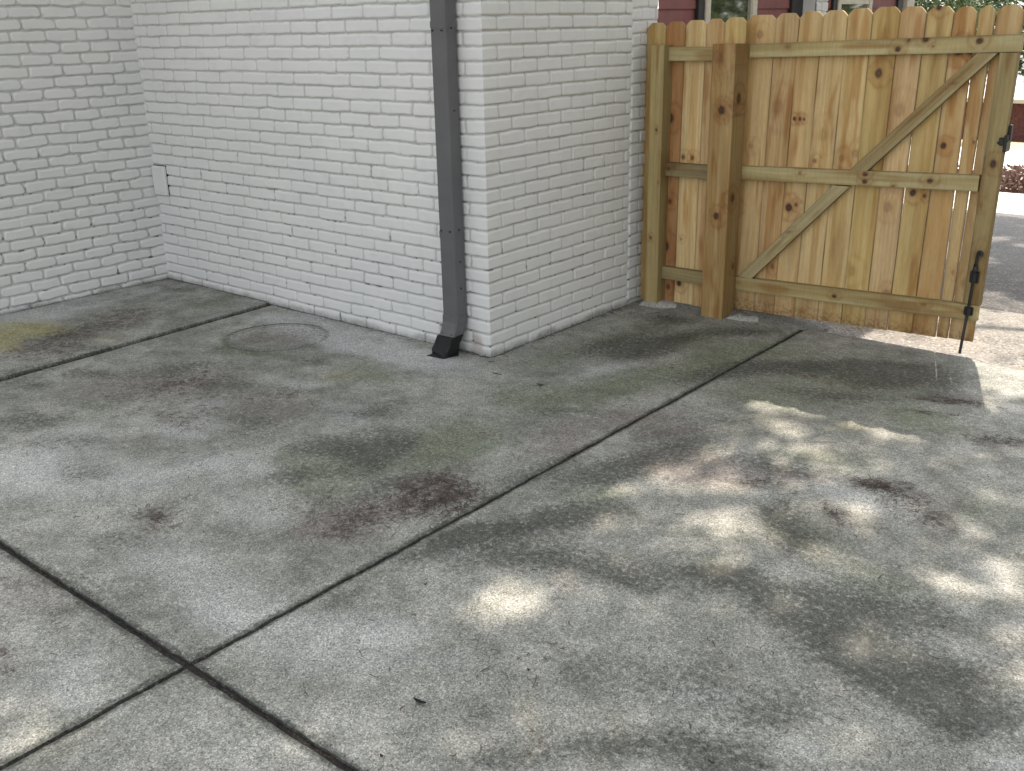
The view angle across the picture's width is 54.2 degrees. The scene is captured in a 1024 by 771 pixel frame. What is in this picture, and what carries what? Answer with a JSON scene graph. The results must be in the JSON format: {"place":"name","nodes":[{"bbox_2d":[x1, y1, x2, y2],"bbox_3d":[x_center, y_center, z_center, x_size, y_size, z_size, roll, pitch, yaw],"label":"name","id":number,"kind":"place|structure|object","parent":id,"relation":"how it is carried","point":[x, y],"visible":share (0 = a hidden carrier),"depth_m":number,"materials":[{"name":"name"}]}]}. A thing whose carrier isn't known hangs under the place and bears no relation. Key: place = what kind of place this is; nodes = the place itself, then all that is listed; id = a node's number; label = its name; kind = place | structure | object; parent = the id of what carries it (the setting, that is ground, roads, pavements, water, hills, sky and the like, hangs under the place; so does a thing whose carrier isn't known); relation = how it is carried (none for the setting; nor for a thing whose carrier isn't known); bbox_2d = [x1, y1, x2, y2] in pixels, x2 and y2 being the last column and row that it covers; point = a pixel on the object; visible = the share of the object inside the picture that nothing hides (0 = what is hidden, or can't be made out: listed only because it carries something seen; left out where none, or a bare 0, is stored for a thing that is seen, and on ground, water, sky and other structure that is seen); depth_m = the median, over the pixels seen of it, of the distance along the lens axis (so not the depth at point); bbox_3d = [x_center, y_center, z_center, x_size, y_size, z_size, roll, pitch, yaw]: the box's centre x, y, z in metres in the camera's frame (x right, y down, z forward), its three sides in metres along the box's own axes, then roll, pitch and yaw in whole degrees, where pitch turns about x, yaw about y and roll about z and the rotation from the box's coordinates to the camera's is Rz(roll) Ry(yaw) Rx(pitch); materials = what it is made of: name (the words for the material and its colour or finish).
{"place":"outdoors","nodes":[
{"label":"outdoors","id":0,"kind":"place"},
{"bbox_2d":[0,278,1023,770],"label":"patio","id":1,"kind":"structure","parent":0,"point":[606,554],"depth_m":3.34,"materials":[{"name":"concrete"}]},
{"bbox_2d":[118,366,324,527],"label":"leaf litter","id":2,"kind":"object","parent":1,"relation":"on","point":[165,390],"visible":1,"depth_m":4.85,"materials":[{"name":"brown plant"}]},
{"bbox_2d":[305,453,496,548],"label":"leaf litter","id":3,"kind":"object","parent":1,"relation":"on","point":[452,498],"visible":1,"depth_m":3.67,"materials":[{"name":"brown plant"}]},
{"bbox_2d":[0,330,803,770],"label":"joint dirt","id":4,"kind":"structure","parent":1,"relation":"in","point":[212,682],"depth_m":2.79,"materials":[{"name":"black soil"}]},
{"bbox_2d":[413,697,425,703],"bbox_3d":[-0.237,0.811,2.571,0.040,0.011,0.015,15,25,37],"label":"dead leaf","id":5,"kind":"object","parent":1,"relation":"on","point":[419,701],"visible":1,"depth_m":2.57,"materials":[{"name":"plant"}]},
{"bbox_2d":[4,335,1000,770],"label":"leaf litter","id":6,"kind":"object","parent":1,"relation":"on","point":[536,569],"visible":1,"depth_m":3.15,"materials":[{"name":"plant"}]},
{"bbox_2d":[268,302,774,357],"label":"leaf litter","id":7,"kind":"object","parent":1,"relation":"on","point":[540,338],"visible":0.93,"depth_m":5.73,"materials":[{"name":"brown plant"}]},
{"bbox_2d":[639,300,675,307],"bbox_3d":[0.914,-0.505,6.138,0.275,0.038,0.161,15,25,37],"label":"mortar patch","id":8,"kind":"object","parent":1,"relation":"on","point":[665,304],"visible":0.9,"depth_m":6.10,"materials":[{"name":"grey concrete"}]},
{"bbox_2d":[640,17,748,318],"bbox_3d":[1.005,-1.243,5.788,0.635,1.656,0.140,15,25,37],"label":"wood fence","id":9,"kind":"object","parent":1,"relation":"on","point":[696,81],"visible":1,"depth_m":5.74,"materials":[{"name":"brown wood"}]},
{"bbox_2d":[734,5,1023,353],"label":"wood gate","id":10,"kind":"structure","parent":9,"relation":"attached to","point":[836,121],"depth_m":5.21,"materials":[{"name":"brown wood"}]},
{"bbox_2d":[727,313,758,321],"bbox_3d":[1.363,-0.395,5.821,0.220,0.028,0.126,15,25,37],"label":"mortar patch","id":11,"kind":"object","parent":1,"relation":"on","point":[739,317],"visible":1,"depth_m":5.80,"materials":[{"name":"grey concrete"}]},
{"bbox_2d":[742,474,960,534],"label":"leaf litter","id":12,"kind":"object","parent":1,"relation":"on","point":[893,489],"visible":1,"depth_m":3.63,"materials":[{"name":"brown plant"}]},
{"bbox_2d":[887,395,1000,417],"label":"leaf litter","id":13,"kind":"object","parent":1,"relation":"on","point":[957,399],"visible":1,"depth_m":4.48,"materials":[{"name":"brown plant"}]},
{"bbox_2d":[960,433,1023,445],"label":"leaf litter","id":14,"kind":"object","parent":1,"relation":"on","point":[995,438],"visible":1,"depth_m":4.09,"materials":[{"name":"brown plant"}]},
{"bbox_2d":[674,302,829,331],"bbox_3d":[1.313,-0.443,5.949,1.158,0.034,0.240,15,25,37],"label":"concrete strip","id":15,"kind":"object","parent":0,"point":[781,320],"visible":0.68,"depth_m":5.75,"materials":[{"name":"grey concrete"}]},
{"bbox_2d":[658,0,1023,75],"label":"sky","id":16,"kind":"structure","parent":0,"point":[1021,3],"materials":[{"name":"white"}]},
{"bbox_2d":[776,314,1023,370],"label":"driveway","id":17,"kind":"structure","parent":0,"point":[998,349],"depth_m":5.37,"materials":[{"name":"grey concrete"}]},
{"bbox_2d":[889,308,1023,336],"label":"driveway","id":18,"kind":"structure","parent":0,"point":[1001,322],"depth_m":5.82,"materials":[{"name":"grey concrete"}]},
{"bbox_2d":[899,208,1023,313],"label":"driveway","id":19,"kind":"structure","parent":0,"point":[1004,287],"depth_m":8.01,"materials":[{"name":"concrete"}]},
{"bbox_2d":[903,191,1023,214],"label":"sidewalk","id":20,"kind":"structure","parent":0,"point":[1010,203],"depth_m":14.15,"materials":[{"name":"concrete"}]},
{"bbox_2d":[908,146,1023,172],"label":"street","id":21,"kind":"structure","parent":0,"point":[1014,157],"depth_m":31.25,"materials":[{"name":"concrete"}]},
{"bbox_2d":[911,139,1023,149],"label":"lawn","id":22,"kind":"structure","parent":0,"point":[1016,145],"depth_m":47.99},
{"bbox_2d":[914,0,1023,84],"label":"broadleaf tree","id":23,"kind":"object","parent":22,"relation":"on","point":[929,4],"visible":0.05,"depth_m":46.98,"materials":[{"name":"green plant"}]},
{"bbox_2d":[915,75,1023,141],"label":"neighbour house","id":24,"kind":"structure","parent":22,"relation":"on","point":[1017,118],"depth_m":57.28,"materials":[{"name":"red brick"}]},
{"bbox_2d":[917,0,1022,68],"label":"broadleaf tree","id":25,"kind":"object","parent":22,"relation":"on","point":[993,3],"visible":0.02,"depth_m":66.78,"materials":[{"name":"green plant"}]},
{"bbox_2d":[973,0,1023,75],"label":"broadleaf tree","id":26,"kind":"object","parent":22,"relation":"on","point":[1022,53],"visible":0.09,"depth_m":66.05,"materials":[{"name":"green plant"}]},
{"bbox_2d":[999,182,1020,193],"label":"planting bed","id":27,"kind":"object","parent":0,"point":[1008,191],"depth_m":16.54,"materials":[{"name":"brown soil"}]},
{"bbox_2d":[1000,163,1023,193],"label":"shrub","id":28,"kind":"object","parent":27,"relation":"on","point":[1013,179],"visible":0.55,"depth_m":16.43,"materials":[{"name":"brown plant"}]},
{"label":"ground","id":29,"kind":"structure","parent":0,"visible":0},
{"bbox_2d":[0,0,914,356],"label":"brick house","id":30,"kind":"structure","parent":29,"relation":"on","point":[278,152],"depth_m":5.81,"materials":[{"name":"white brick"}]},
{"bbox_2d":[427,0,466,358],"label":"downspout","id":31,"kind":"object","parent":30,"relation":"attached to","point":[443,27],"visible":1,"depth_m":4.98,"materials":[{"name":"grey paint"}]},
{"bbox_2d":[704,0,757,23],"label":"window","id":32,"kind":"structure","parent":30,"relation":"in","point":[714,9],"depth_m":6.38,"materials":[{"name":"white glass"}]},
{"bbox_2d":[837,0,872,14],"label":"window","id":33,"kind":"structure","parent":30,"relation":"in","point":[846,5],"depth_m":7.81,"materials":[{"name":"white glass"}]}
]}

